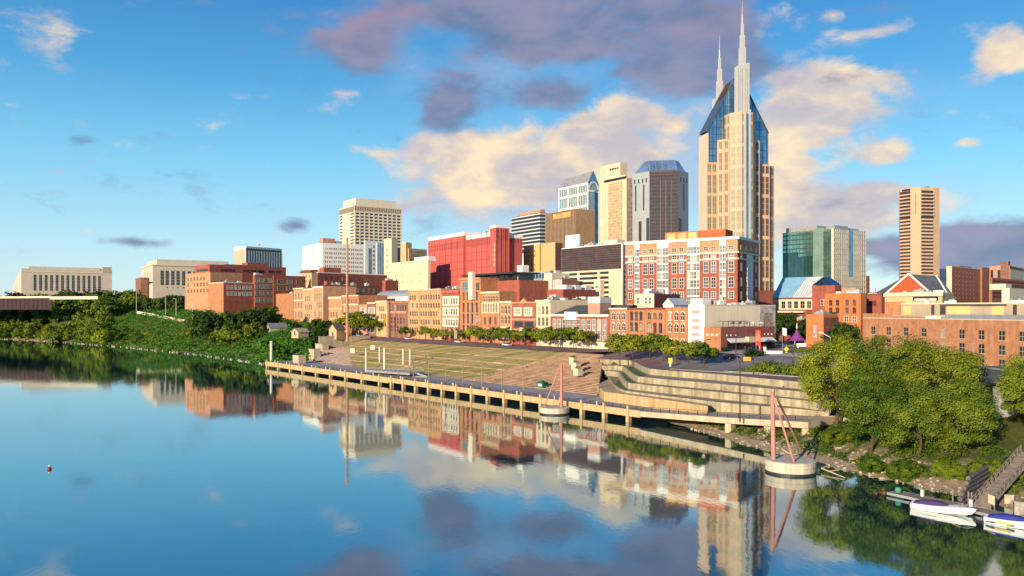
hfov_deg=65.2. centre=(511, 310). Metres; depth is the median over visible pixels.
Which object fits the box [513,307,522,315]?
bay window
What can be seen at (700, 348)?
street tree
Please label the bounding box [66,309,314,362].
ivy
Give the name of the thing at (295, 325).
dark bushy tree
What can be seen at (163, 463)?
river water
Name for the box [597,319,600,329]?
window
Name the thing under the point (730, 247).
window
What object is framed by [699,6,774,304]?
spire tower
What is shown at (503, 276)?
roof pavilion
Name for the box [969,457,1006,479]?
bush
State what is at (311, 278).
corner block
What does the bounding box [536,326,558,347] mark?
street tree
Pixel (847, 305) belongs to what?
orange block
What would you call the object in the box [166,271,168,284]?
window
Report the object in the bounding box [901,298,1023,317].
buff shed
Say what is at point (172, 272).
window
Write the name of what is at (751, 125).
window
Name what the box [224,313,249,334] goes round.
dark bushy tree
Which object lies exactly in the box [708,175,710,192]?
window
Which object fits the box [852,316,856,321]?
window
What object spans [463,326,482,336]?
street tree
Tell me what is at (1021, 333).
window
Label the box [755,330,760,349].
pillar sign
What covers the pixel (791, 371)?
shrub
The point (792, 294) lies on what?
glass roof hall
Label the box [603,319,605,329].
window
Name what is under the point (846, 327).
dark tree
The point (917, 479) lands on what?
bank stones
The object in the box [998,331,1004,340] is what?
window
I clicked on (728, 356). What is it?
parked car
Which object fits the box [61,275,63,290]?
window
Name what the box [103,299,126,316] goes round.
bank tree
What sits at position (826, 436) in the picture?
bush
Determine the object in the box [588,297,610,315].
roof annexe
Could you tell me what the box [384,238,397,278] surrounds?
cream block
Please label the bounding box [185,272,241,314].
brick office
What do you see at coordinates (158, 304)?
hill tree
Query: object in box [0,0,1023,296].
sky
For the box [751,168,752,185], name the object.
window
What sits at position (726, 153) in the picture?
window
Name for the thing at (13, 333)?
bank tree
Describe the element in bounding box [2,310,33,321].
hill tree
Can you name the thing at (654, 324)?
window
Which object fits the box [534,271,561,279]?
glazed block
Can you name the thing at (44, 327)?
bank tree
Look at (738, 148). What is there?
window
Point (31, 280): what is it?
courthouse
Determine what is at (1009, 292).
cream block
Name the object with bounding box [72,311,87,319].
bank tree
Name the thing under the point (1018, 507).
box
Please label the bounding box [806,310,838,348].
orange gable
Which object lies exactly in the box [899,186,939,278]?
balcony tower
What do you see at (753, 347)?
parked car
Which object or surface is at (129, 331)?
bank tree
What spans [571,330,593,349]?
street tree
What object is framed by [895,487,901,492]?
float ball
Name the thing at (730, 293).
window
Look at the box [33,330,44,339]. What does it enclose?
bank tree
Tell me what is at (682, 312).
window
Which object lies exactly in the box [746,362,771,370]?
shrub
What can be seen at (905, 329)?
window
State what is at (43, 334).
bank tree
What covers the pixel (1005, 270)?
building
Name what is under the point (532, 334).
street tree
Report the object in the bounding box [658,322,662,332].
window
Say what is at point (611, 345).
street tree
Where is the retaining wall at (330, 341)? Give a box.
[318,335,370,347]
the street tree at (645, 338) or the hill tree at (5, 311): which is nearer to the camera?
the street tree at (645, 338)
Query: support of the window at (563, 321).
in the brick building at (580, 317)
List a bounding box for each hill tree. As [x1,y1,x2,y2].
[0,310,15,319]
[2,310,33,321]
[4,291,25,295]
[17,310,37,316]
[56,290,74,295]
[65,291,85,309]
[83,290,104,295]
[99,289,113,296]
[103,293,119,298]
[111,290,125,297]
[114,292,138,300]
[123,289,147,303]
[137,298,148,311]
[140,297,159,310]
[149,298,169,310]
[161,294,176,309]
[166,294,185,310]
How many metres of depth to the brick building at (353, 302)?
455.52 m
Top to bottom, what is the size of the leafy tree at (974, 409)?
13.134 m
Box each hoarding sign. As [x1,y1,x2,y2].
[763,347,781,353]
[797,343,805,347]
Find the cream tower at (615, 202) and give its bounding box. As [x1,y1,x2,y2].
[600,162,631,242]
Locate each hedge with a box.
[703,348,723,356]
[721,347,732,351]
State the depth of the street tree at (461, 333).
354.76 m
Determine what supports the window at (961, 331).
in the brick warehouse
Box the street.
[345,335,673,354]
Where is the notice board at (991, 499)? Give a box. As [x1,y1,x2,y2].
[988,494,994,510]
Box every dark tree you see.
[776,313,796,342]
[779,312,798,335]
[789,318,805,342]
[820,329,849,346]
[830,322,862,347]
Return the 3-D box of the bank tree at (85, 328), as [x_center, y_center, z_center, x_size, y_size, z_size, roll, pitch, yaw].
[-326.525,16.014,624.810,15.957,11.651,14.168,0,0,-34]
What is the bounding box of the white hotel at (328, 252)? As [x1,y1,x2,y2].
[303,238,363,273]
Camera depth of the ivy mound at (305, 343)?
398.07 m
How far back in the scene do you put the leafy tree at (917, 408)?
120.48 m
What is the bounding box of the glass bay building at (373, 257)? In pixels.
[364,240,383,274]
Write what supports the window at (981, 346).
in the brick warehouse
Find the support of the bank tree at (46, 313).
on the ground at (1009, 435)
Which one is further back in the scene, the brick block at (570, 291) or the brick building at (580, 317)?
the brick block at (570, 291)
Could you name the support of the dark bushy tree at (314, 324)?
on the ground at (1009, 435)
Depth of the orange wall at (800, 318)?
303.71 m
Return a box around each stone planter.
[569,355,578,363]
[571,360,580,368]
[573,366,582,375]
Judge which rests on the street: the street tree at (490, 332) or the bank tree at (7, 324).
the street tree at (490, 332)
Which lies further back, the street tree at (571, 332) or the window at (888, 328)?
the street tree at (571, 332)
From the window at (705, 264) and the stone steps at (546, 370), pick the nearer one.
the stone steps at (546, 370)
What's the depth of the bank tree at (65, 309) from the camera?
718.31 m
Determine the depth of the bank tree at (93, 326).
620.36 m
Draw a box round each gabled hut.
[266,323,287,333]
[290,328,309,337]
[328,323,345,339]
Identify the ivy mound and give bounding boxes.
[255,336,276,348]
[264,353,281,361]
[266,343,290,355]
[278,338,297,349]
[288,338,306,350]
[300,339,314,346]
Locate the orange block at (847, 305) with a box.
[825,288,865,337]
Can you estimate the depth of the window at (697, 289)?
339.09 m
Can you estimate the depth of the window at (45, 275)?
1102.63 m
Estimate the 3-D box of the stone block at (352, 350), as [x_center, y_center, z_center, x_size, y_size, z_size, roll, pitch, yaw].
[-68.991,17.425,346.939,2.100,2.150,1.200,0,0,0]
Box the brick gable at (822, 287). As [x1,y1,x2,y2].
[812,277,841,313]
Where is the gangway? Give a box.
[971,445,1023,508]
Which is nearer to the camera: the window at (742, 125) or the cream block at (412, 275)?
the window at (742, 125)
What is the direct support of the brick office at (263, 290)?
on the ground at (1009, 435)
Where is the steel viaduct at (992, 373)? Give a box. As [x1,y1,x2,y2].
[978,366,1023,418]
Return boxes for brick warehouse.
[863,313,1023,367]
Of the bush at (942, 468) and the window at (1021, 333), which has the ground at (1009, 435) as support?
the bush at (942, 468)
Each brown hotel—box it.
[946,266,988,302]
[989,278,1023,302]
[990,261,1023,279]
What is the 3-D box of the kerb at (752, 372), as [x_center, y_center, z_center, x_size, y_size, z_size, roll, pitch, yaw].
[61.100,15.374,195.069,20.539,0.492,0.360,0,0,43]
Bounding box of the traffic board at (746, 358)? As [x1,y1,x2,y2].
[743,357,750,360]
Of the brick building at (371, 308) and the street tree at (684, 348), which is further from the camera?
the brick building at (371, 308)
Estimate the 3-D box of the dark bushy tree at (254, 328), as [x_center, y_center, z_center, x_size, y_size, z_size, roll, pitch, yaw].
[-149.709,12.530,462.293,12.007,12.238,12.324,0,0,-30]
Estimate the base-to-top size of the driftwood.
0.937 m
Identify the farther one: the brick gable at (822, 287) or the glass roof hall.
the glass roof hall
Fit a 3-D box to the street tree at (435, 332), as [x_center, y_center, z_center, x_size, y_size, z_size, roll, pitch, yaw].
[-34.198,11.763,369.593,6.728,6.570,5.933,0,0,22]
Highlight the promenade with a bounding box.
[597,350,837,383]
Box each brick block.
[317,267,386,291]
[324,281,379,294]
[382,278,397,290]
[547,285,595,298]
[547,294,587,299]
[553,275,577,288]
[634,288,679,307]
[866,292,884,313]
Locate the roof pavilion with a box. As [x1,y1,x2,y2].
[461,272,538,280]
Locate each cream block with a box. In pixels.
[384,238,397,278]
[391,256,435,289]
[401,242,426,261]
[990,284,1023,302]
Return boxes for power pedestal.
[968,498,973,506]
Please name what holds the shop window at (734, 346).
in the brick restaurant
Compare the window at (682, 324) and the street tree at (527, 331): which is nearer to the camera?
the window at (682, 324)
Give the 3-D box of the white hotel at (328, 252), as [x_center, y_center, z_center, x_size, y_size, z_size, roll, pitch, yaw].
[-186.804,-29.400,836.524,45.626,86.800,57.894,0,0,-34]
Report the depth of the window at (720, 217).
460.60 m
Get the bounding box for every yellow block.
[524,244,540,271]
[541,242,562,270]
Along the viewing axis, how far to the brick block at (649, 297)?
294.04 m
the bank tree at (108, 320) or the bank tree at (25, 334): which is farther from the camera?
the bank tree at (25, 334)
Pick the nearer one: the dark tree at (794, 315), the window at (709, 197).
the dark tree at (794, 315)
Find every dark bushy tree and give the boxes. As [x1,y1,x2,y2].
[182,319,201,336]
[184,310,217,333]
[196,313,234,343]
[206,324,234,345]
[216,329,244,345]
[218,310,240,328]
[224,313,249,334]
[231,307,265,331]
[242,322,263,337]
[248,309,272,327]
[258,305,282,322]
[288,322,302,333]
[306,317,323,338]
[314,330,326,340]
[317,319,333,335]
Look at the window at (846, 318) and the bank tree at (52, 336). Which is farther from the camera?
the bank tree at (52, 336)
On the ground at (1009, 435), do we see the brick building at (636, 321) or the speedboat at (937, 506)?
the brick building at (636, 321)
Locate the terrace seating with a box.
[350,345,534,374]
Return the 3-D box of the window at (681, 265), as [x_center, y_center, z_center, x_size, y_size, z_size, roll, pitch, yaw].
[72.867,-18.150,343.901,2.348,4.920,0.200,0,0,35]
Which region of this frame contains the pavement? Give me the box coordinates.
[717,350,834,358]
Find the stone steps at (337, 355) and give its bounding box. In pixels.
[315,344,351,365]
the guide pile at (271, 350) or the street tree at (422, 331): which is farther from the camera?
the street tree at (422, 331)
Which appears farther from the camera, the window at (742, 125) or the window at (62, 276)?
the window at (62, 276)
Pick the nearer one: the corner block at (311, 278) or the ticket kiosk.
the ticket kiosk
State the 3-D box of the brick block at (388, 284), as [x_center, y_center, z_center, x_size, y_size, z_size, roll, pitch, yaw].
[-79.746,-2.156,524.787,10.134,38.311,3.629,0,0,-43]
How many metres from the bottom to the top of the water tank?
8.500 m
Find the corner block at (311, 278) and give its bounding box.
[299,270,317,287]
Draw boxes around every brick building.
[276,291,293,320]
[293,288,311,321]
[304,288,312,322]
[313,286,355,322]
[328,297,341,322]
[342,295,387,334]
[358,303,366,334]
[367,302,375,335]
[375,301,397,336]
[387,301,407,337]
[408,285,459,339]
[441,290,459,340]
[459,272,498,341]
[480,291,516,342]
[497,280,548,300]
[499,301,534,343]
[511,298,535,344]
[535,298,587,345]
[550,305,636,348]
[609,308,627,348]
[627,308,644,336]
[644,307,664,339]
[665,307,687,347]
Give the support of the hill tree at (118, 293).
on the ground at (1009, 435)
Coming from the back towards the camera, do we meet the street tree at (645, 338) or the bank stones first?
the street tree at (645, 338)
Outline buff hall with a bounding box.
[883,288,953,315]
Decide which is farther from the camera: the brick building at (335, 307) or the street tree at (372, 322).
the brick building at (335, 307)
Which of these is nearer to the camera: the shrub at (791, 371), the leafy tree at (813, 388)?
the leafy tree at (813, 388)
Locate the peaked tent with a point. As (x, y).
(797, 336)
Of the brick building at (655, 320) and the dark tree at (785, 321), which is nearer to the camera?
the brick building at (655, 320)
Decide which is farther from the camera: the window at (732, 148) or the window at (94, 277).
the window at (94, 277)
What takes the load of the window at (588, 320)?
in the brick building at (580, 317)
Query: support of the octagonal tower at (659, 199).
on the ground at (1009, 435)
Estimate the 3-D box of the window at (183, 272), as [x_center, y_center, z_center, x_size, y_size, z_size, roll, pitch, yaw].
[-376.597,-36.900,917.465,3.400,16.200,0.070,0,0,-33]
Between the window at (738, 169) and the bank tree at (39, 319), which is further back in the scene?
the bank tree at (39, 319)
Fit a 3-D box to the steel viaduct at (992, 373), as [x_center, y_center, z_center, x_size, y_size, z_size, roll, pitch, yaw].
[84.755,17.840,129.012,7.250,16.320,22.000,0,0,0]
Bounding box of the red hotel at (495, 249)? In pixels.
[428,225,522,288]
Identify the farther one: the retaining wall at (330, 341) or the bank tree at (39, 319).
the bank tree at (39, 319)
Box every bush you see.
[819,426,853,445]
[855,456,886,473]
[884,460,920,481]
[930,458,966,480]
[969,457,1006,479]
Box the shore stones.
[0,338,264,364]
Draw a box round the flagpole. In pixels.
[782,327,786,353]
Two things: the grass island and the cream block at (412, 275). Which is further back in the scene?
the cream block at (412, 275)
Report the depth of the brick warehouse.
173.48 m
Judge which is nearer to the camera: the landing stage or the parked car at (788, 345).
the parked car at (788, 345)
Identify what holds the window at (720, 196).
in the spire tower at (736, 183)
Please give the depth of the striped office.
1014.56 m
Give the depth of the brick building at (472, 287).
355.37 m
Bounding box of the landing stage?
[366,366,430,377]
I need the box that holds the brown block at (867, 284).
[866,276,869,293]
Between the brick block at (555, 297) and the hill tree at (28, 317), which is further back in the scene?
the hill tree at (28, 317)
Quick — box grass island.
[727,367,878,379]
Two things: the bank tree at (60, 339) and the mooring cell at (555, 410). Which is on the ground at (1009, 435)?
the bank tree at (60, 339)
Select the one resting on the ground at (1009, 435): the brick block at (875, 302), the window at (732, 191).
the brick block at (875, 302)
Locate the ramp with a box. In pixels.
[640,407,863,434]
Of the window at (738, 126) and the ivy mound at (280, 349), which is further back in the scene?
the window at (738, 126)
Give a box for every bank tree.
[0,319,7,326]
[0,328,12,338]
[2,322,17,330]
[8,314,25,323]
[10,316,24,327]
[10,327,23,338]
[14,325,36,339]
[17,321,40,329]
[25,322,41,332]
[31,314,48,325]
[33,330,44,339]
[34,310,52,318]
[39,329,52,339]
[40,325,49,330]
[44,328,64,341]
[46,325,57,330]
[47,295,72,313]
[48,312,64,322]
[53,328,68,341]
[59,317,83,328]
[62,312,83,321]
[63,327,81,340]
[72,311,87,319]
[74,330,91,343]
[75,299,95,315]
[75,324,85,334]
[80,294,99,314]
[80,315,95,325]
[82,331,95,342]
[83,324,97,332]
[88,321,105,333]
[90,297,119,315]
[90,329,116,342]
[91,315,105,321]
[96,328,116,344]
[99,315,116,325]
[99,326,117,331]
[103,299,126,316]
[122,299,140,312]
[126,328,139,334]
[131,331,142,335]
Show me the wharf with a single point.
(581, 402)
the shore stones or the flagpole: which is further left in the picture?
the shore stones
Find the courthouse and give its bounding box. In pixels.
[14,266,111,295]
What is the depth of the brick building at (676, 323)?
259.24 m
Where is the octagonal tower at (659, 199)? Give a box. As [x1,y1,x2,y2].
[632,160,687,241]
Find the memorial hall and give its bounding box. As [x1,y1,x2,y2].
[135,259,228,297]
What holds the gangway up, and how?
on the floating dock
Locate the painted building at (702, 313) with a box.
[688,299,775,345]
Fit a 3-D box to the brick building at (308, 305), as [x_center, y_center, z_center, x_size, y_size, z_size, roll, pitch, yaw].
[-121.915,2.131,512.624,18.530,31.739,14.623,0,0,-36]
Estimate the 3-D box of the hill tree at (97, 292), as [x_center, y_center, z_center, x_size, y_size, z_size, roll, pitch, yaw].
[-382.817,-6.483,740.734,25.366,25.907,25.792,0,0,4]
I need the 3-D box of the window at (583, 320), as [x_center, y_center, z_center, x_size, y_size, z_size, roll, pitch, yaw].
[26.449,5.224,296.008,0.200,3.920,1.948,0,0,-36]
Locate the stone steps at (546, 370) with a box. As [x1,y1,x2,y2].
[470,352,603,394]
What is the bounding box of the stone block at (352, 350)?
[350,348,355,352]
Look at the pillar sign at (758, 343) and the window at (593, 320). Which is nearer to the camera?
the pillar sign at (758, 343)
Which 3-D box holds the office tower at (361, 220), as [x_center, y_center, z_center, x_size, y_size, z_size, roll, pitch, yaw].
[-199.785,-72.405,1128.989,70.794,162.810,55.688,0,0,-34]
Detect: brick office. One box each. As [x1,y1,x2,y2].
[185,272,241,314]
[194,262,285,282]
[208,280,253,313]
[253,273,272,310]
[273,275,305,307]
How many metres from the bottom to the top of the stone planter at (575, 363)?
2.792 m
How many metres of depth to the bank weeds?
129.68 m
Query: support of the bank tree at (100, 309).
on the ground at (1009, 435)
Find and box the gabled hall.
[872,273,950,293]
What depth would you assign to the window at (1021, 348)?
156.37 m
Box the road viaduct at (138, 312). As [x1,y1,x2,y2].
[137,311,184,320]
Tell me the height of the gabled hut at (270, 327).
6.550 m
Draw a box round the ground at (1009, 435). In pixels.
[3,295,1023,509]
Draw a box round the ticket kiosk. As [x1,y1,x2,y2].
[536,380,547,387]
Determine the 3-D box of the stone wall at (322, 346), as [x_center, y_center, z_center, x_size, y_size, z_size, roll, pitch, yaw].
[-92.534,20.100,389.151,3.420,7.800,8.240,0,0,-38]
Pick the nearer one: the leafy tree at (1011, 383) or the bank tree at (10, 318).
the leafy tree at (1011, 383)
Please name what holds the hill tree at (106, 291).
on the ground at (1009, 435)
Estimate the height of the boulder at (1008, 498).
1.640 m
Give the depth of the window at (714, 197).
462.18 m
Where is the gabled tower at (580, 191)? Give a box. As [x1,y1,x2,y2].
[558,171,599,243]
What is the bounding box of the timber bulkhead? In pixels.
[956,452,1010,503]
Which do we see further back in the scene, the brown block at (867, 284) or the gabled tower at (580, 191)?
the gabled tower at (580, 191)
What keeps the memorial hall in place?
on the ground at (1009, 435)
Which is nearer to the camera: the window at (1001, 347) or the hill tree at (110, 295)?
the window at (1001, 347)
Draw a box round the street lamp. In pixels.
[739,360,742,421]
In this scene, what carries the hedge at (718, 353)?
on the ground at (1009, 435)
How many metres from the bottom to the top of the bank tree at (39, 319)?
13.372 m
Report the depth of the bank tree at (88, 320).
648.42 m
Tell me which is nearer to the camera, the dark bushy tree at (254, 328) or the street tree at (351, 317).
the street tree at (351, 317)
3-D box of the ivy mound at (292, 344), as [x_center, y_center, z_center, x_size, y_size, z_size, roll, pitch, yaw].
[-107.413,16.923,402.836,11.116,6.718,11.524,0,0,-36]
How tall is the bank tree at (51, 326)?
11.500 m
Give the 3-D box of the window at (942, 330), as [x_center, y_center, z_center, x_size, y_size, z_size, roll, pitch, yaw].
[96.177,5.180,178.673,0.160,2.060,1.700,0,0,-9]
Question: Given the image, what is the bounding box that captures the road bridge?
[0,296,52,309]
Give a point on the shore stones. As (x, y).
(261, 363)
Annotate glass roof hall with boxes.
[772,276,823,340]
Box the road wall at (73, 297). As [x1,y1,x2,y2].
[49,296,97,298]
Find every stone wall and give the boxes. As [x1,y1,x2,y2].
[293,355,305,363]
[309,349,320,360]
[315,343,327,350]
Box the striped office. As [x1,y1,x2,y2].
[234,244,281,266]
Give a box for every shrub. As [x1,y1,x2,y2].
[742,349,765,356]
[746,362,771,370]
[757,360,786,372]
[767,364,801,374]
[779,365,800,375]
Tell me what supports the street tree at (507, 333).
on the street
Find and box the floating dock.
[887,489,1023,516]
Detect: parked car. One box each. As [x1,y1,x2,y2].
[723,354,738,358]
[748,345,762,349]
[761,344,771,348]
[780,343,795,347]
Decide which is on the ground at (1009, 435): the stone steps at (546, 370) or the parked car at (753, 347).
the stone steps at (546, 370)
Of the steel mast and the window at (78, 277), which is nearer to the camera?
the steel mast
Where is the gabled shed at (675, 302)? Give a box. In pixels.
[663,298,689,306]
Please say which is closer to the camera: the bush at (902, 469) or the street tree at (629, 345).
the bush at (902, 469)
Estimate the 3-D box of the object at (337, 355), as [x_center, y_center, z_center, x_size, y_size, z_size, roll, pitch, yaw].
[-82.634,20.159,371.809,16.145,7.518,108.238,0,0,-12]
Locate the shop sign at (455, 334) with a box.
[453,320,458,338]
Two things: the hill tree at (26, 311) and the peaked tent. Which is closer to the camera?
the peaked tent
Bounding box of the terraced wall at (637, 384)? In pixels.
[597,359,830,422]
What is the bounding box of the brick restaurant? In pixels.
[704,321,775,350]
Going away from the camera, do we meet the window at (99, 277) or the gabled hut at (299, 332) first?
the gabled hut at (299, 332)
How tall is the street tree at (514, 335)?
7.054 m
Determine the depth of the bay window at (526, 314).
321.39 m
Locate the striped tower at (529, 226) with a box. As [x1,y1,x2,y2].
[511,209,546,254]
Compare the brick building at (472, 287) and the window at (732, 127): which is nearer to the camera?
the brick building at (472, 287)
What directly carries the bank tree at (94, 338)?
on the ground at (1009, 435)
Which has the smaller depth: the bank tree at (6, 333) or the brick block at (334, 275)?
the brick block at (334, 275)
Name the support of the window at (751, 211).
in the spire tower at (736, 183)
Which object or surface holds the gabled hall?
on the ground at (1009, 435)
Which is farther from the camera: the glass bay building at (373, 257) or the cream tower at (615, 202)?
the cream tower at (615, 202)
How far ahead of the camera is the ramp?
158.08 m
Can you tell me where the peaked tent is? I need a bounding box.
[786,324,805,342]
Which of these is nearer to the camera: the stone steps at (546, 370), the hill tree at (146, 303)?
the stone steps at (546, 370)
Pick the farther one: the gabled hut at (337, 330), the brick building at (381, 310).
the brick building at (381, 310)
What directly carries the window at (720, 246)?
in the brick hotel at (717, 265)
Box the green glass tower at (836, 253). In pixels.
[783,225,865,292]
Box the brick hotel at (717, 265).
[624,229,760,304]
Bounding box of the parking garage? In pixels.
[561,234,625,304]
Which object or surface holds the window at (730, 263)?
in the brick hotel at (717, 265)
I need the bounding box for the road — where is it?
[641,343,886,381]
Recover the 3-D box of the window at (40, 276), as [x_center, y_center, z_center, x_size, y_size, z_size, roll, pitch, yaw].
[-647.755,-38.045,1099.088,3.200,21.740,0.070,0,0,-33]
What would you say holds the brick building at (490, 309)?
on the ground at (1009, 435)
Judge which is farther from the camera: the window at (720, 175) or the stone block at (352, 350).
the window at (720, 175)
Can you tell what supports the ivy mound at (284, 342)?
on the ground at (1009, 435)
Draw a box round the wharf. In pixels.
[265,359,667,421]
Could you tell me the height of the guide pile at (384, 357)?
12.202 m
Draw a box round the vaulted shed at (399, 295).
[377,288,444,300]
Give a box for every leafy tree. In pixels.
[792,330,881,425]
[836,369,911,452]
[847,330,948,429]
[873,339,989,436]
[875,378,970,458]
[914,376,1002,453]
[994,352,1023,414]
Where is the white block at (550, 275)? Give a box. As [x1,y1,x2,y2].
[544,270,569,288]
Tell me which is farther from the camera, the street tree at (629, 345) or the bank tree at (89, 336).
the bank tree at (89, 336)
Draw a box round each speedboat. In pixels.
[909,499,975,515]
[982,513,1023,528]
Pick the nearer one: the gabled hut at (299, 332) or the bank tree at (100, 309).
the gabled hut at (299, 332)
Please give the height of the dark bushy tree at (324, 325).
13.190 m
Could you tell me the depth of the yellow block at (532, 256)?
565.87 m
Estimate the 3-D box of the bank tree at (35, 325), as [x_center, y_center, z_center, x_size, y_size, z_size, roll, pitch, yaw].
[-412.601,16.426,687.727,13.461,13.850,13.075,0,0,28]
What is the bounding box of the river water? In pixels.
[0,339,1023,575]
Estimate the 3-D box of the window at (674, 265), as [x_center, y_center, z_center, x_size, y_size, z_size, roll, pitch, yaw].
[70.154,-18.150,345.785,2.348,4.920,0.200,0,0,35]
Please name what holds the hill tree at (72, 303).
on the ground at (1009, 435)
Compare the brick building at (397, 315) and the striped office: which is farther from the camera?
the striped office
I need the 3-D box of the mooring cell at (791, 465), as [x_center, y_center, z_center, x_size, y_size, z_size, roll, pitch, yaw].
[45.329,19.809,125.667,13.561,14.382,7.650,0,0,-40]
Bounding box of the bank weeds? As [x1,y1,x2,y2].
[698,415,1023,500]
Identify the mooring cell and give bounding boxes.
[539,364,569,415]
[764,392,816,476]
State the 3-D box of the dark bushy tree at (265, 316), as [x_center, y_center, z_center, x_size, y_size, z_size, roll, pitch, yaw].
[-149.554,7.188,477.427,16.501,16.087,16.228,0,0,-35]
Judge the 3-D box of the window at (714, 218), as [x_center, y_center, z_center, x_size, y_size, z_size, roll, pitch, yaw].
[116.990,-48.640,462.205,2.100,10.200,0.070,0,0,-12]
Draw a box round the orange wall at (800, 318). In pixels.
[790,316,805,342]
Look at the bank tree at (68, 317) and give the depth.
675.94 m
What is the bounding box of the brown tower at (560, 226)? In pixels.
[545,209,594,247]
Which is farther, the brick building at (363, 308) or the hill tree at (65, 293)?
the hill tree at (65, 293)
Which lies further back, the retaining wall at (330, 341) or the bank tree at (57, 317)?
the bank tree at (57, 317)
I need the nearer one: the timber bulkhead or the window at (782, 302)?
the timber bulkhead
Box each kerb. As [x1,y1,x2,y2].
[676,369,803,376]
[726,371,799,374]
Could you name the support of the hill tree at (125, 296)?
on the ground at (1009, 435)
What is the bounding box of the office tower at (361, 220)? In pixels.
[339,198,401,261]
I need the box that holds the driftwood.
[817,464,844,477]
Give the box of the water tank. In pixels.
[517,255,528,271]
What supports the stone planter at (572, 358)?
on the stone steps at (546, 370)
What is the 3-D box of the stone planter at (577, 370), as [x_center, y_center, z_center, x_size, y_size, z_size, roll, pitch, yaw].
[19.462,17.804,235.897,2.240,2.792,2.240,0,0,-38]
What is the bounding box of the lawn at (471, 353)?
[349,340,563,379]
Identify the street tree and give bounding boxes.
[332,312,362,335]
[344,311,370,333]
[355,314,382,333]
[396,326,411,336]
[418,326,431,334]
[431,329,441,336]
[439,329,453,340]
[451,330,464,337]
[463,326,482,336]
[474,328,486,337]
[486,326,504,343]
[494,327,517,341]
[511,331,530,345]
[516,326,537,343]
[528,327,549,341]
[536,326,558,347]
[552,327,570,347]
[559,327,587,348]
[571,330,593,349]
[603,332,633,366]
[612,334,647,366]
[630,333,665,359]
[647,333,675,360]
[659,340,687,362]
[674,340,699,365]
[686,341,718,366]
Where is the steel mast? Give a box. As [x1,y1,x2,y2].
[346,238,348,341]
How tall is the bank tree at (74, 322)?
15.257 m
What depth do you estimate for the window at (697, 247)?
339.09 m
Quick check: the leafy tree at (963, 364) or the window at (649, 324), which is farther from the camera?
the window at (649, 324)
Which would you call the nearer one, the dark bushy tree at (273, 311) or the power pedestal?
the power pedestal
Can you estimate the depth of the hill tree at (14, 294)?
771.68 m
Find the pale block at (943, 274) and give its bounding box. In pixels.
[940,269,945,284]
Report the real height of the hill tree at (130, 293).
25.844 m
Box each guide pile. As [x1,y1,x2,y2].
[270,341,272,366]
[365,348,366,371]
[383,347,385,368]
[402,349,403,363]
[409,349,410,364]
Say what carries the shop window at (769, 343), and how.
in the brick restaurant
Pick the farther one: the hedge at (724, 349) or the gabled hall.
the gabled hall
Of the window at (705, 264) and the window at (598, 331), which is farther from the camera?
the window at (705, 264)
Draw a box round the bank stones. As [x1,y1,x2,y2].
[691,424,1023,505]
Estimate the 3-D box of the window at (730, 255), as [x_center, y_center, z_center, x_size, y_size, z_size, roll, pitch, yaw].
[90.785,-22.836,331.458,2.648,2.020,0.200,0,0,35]
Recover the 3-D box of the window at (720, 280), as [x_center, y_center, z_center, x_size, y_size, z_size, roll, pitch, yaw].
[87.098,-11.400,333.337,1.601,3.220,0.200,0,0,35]
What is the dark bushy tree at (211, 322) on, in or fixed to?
on the ground at (1009, 435)
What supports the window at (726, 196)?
in the spire tower at (736, 183)
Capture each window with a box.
[34,275,35,290]
[39,275,41,290]
[45,275,46,290]
[50,275,52,290]
[56,275,57,290]
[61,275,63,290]
[67,275,68,290]
[72,275,73,290]
[77,276,79,290]
[88,276,89,290]
[93,276,95,290]
[98,276,100,290]
[161,271,163,284]
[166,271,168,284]
[171,271,173,284]
[176,271,179,284]
[182,271,184,284]
[462,282,467,289]
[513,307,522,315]
[524,307,532,315]
[562,319,565,327]
[582,319,584,329]
[587,319,589,329]
[592,319,595,329]
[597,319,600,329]
[597,330,600,339]
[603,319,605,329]
[634,311,637,320]
[647,322,650,332]
[653,322,656,332]
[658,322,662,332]
[668,311,671,320]
[672,263,676,273]
[672,278,676,288]
[674,311,678,320]
[674,323,677,332]
[679,262,683,273]
[679,278,683,287]
[681,311,684,320]
[681,323,684,332]
[696,246,699,253]
[696,263,699,270]
[696,271,699,278]
[696,288,699,295]
[703,254,708,258]
[703,261,708,272]
[703,277,708,287]
[703,291,708,298]
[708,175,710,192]
[708,196,710,213]
[708,217,710,229]
[711,261,715,272]
[711,277,715,287]
[711,291,715,298]
[713,175,715,192]
[713,196,715,213]
[713,217,715,229]
[719,152,721,169]
[719,174,721,191]
[719,195,721,212]
[719,216,721,228]
[719,245,722,252]
[719,262,722,269]
[719,279,722,286]
[725,152,727,169]
[725,173,727,190]
[725,194,727,211]
[725,216,727,229]
[727,342,743,349]
[728,245,733,249]
[728,253,733,257]
[728,261,733,272]
[728,277,733,287]
[728,291,733,298]
[731,125,734,143]
[731,147,734,164]
[731,168,734,185]
[731,190,734,207]
[731,211,734,228]
[737,114,740,121]
[737,125,740,142]
[737,146,740,164]
[737,168,740,185]
[737,189,740,206]
[737,211,740,228]
[742,125,743,142]
[742,146,743,163]
[742,168,743,185]
[742,189,743,206]
[742,211,743,228]
[751,125,752,142]
[751,147,752,164]
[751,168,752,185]
[751,189,752,206]
[751,211,752,228]
[761,341,771,345]
[781,301,784,308]
[787,301,791,308]
[794,301,797,308]
[807,301,810,308]
[844,316,848,321]
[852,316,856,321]
[887,327,890,335]
[904,328,907,335]
[921,328,925,336]
[940,329,944,337]
[959,330,963,338]
[960,343,964,352]
[978,330,983,339]
[978,344,984,353]
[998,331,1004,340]
[999,345,1004,355]
[1019,332,1023,341]
[1019,346,1023,356]
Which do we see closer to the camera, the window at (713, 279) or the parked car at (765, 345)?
the parked car at (765, 345)

